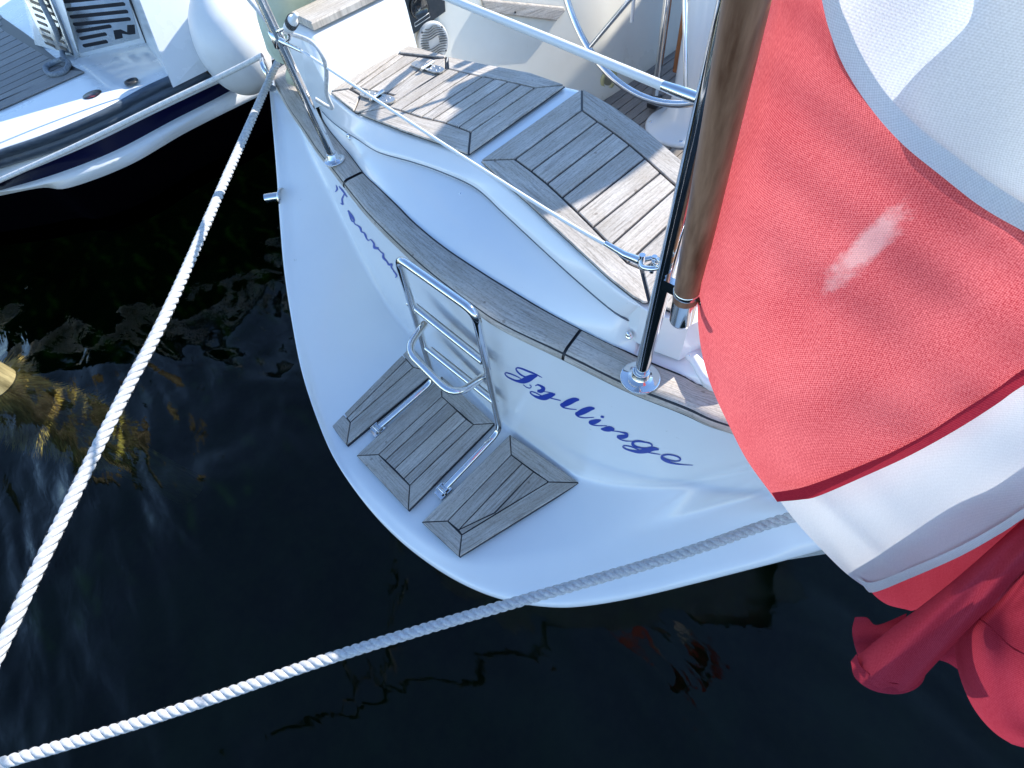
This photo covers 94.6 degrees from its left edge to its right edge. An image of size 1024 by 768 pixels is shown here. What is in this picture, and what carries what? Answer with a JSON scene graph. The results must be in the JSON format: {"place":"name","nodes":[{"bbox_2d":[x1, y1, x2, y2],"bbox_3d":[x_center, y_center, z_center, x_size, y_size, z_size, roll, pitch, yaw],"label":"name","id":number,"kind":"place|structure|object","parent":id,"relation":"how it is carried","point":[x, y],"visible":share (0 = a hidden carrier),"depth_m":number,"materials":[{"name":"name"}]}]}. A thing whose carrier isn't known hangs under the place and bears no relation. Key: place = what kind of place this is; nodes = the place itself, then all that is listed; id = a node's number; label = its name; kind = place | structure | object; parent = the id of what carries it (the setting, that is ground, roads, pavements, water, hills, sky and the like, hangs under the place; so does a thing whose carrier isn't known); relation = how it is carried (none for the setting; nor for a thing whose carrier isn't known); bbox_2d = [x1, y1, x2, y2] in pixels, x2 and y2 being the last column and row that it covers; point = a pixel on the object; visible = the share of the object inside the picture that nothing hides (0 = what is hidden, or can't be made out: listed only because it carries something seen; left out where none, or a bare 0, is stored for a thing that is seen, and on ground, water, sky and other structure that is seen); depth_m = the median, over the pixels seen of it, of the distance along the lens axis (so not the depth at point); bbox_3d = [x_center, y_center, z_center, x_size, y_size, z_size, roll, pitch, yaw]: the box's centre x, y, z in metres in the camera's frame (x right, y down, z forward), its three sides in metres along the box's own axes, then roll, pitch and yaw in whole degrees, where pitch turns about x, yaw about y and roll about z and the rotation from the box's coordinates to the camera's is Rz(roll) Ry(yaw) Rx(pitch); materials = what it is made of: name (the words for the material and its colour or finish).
{"place":"outdoors","nodes":[
{"label":"outdoors","id":0,"kind":"place"},
{"bbox_2d":[0,147,1023,767],"bbox_3d":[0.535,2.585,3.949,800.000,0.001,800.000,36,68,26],"label":"water","id":1,"kind":"structure","parent":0,"point":[272,545],"depth_m":4.45,"materials":[{"name":"black liquid"}]},
{"bbox_3d":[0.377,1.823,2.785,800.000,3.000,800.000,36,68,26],"label":"water","id":2,"kind":"structure","parent":0,"visible":0},
{"bbox_2d":[0,352,202,503],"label":"mooring pile","id":3,"kind":"object","parent":2,"relation":"in","point":[36,411],"visible":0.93,"depth_m":2.91,"materials":[{"name":"brown wood"}]},
{"bbox_2d":[0,0,283,245],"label":"motorboat","id":4,"kind":"object","parent":2,"relation":"on","point":[127,58],"visible":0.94,"depth_m":2.80,"materials":[{"name":"white plastic"}]},
{"bbox_2d":[38,0,71,76],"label":"grey line","id":5,"kind":"object","parent":4,"relation":"on","point":[65,70],"visible":0.94,"depth_m":2.78,"materials":[{"name":"fabric"}]},
{"bbox_2d":[188,0,271,95],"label":"fender","id":6,"kind":"object","parent":4,"relation":"hanging from","point":[226,34],"visible":0.88,"depth_m":2.56,"materials":[{"name":"plastic"}]},
{"bbox_2d":[255,0,855,607],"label":"sailboat","id":7,"kind":"object","parent":2,"relation":"on","point":[483,204],"visible":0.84,"depth_m":1.39,"materials":[{"name":"white plastic"}]},
{"bbox_2d":[0,53,263,182],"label":"spring line","id":8,"kind":"object","parent":7,"relation":"attached to","point":[161,104],"visible":0.99,"depth_m":1.97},
{"bbox_2d":[0,60,280,665],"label":"mooring rope","id":9,"kind":"object","parent":7,"relation":"attached to","point":[21,602],"visible":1,"depth_m":1.07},
{"bbox_2d":[256,0,315,85],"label":"rescue bag","id":10,"kind":"object","parent":7,"relation":"attached to","point":[281,10],"visible":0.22,"depth_m":1.56,"materials":[{"name":"white fabric"}]},
{"bbox_2d":[247,0,264,21],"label":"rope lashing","id":11,"kind":"object","parent":10,"relation":"attached to","point":[253,4],"visible":0.51,"depth_m":1.29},
{"bbox_2d":[282,31,333,109],"bbox_3d":[-0.500,-0.800,1.245,0.041,0.202,0.234,-39,60,-17],"label":"loose cord","id":12,"kind":"object","parent":7,"relation":"hanging from","point":[315,45],"visible":0.98,"depth_m":1.20,"materials":[{"name":"white fabric"}]},
{"bbox_2d":[0,513,795,767],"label":"mooring rope","id":13,"kind":"object","parent":7,"relation":"attached to","point":[256,683],"visible":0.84,"depth_m":1.15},
{"bbox_2d":[672,0,771,308],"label":"flagstaff","id":14,"kind":"object","parent":7,"relation":"attached to","point":[740,32],"visible":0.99,"depth_m":0.44,"materials":[{"name":"brown wood"}]},
{"bbox_2d":[698,0,1023,746],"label":"flag","id":15,"kind":"object","parent":14,"relation":"hanging from","point":[861,318],"visible":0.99,"depth_m":0.49,"materials":[{"name":"red fabric"}]}
]}

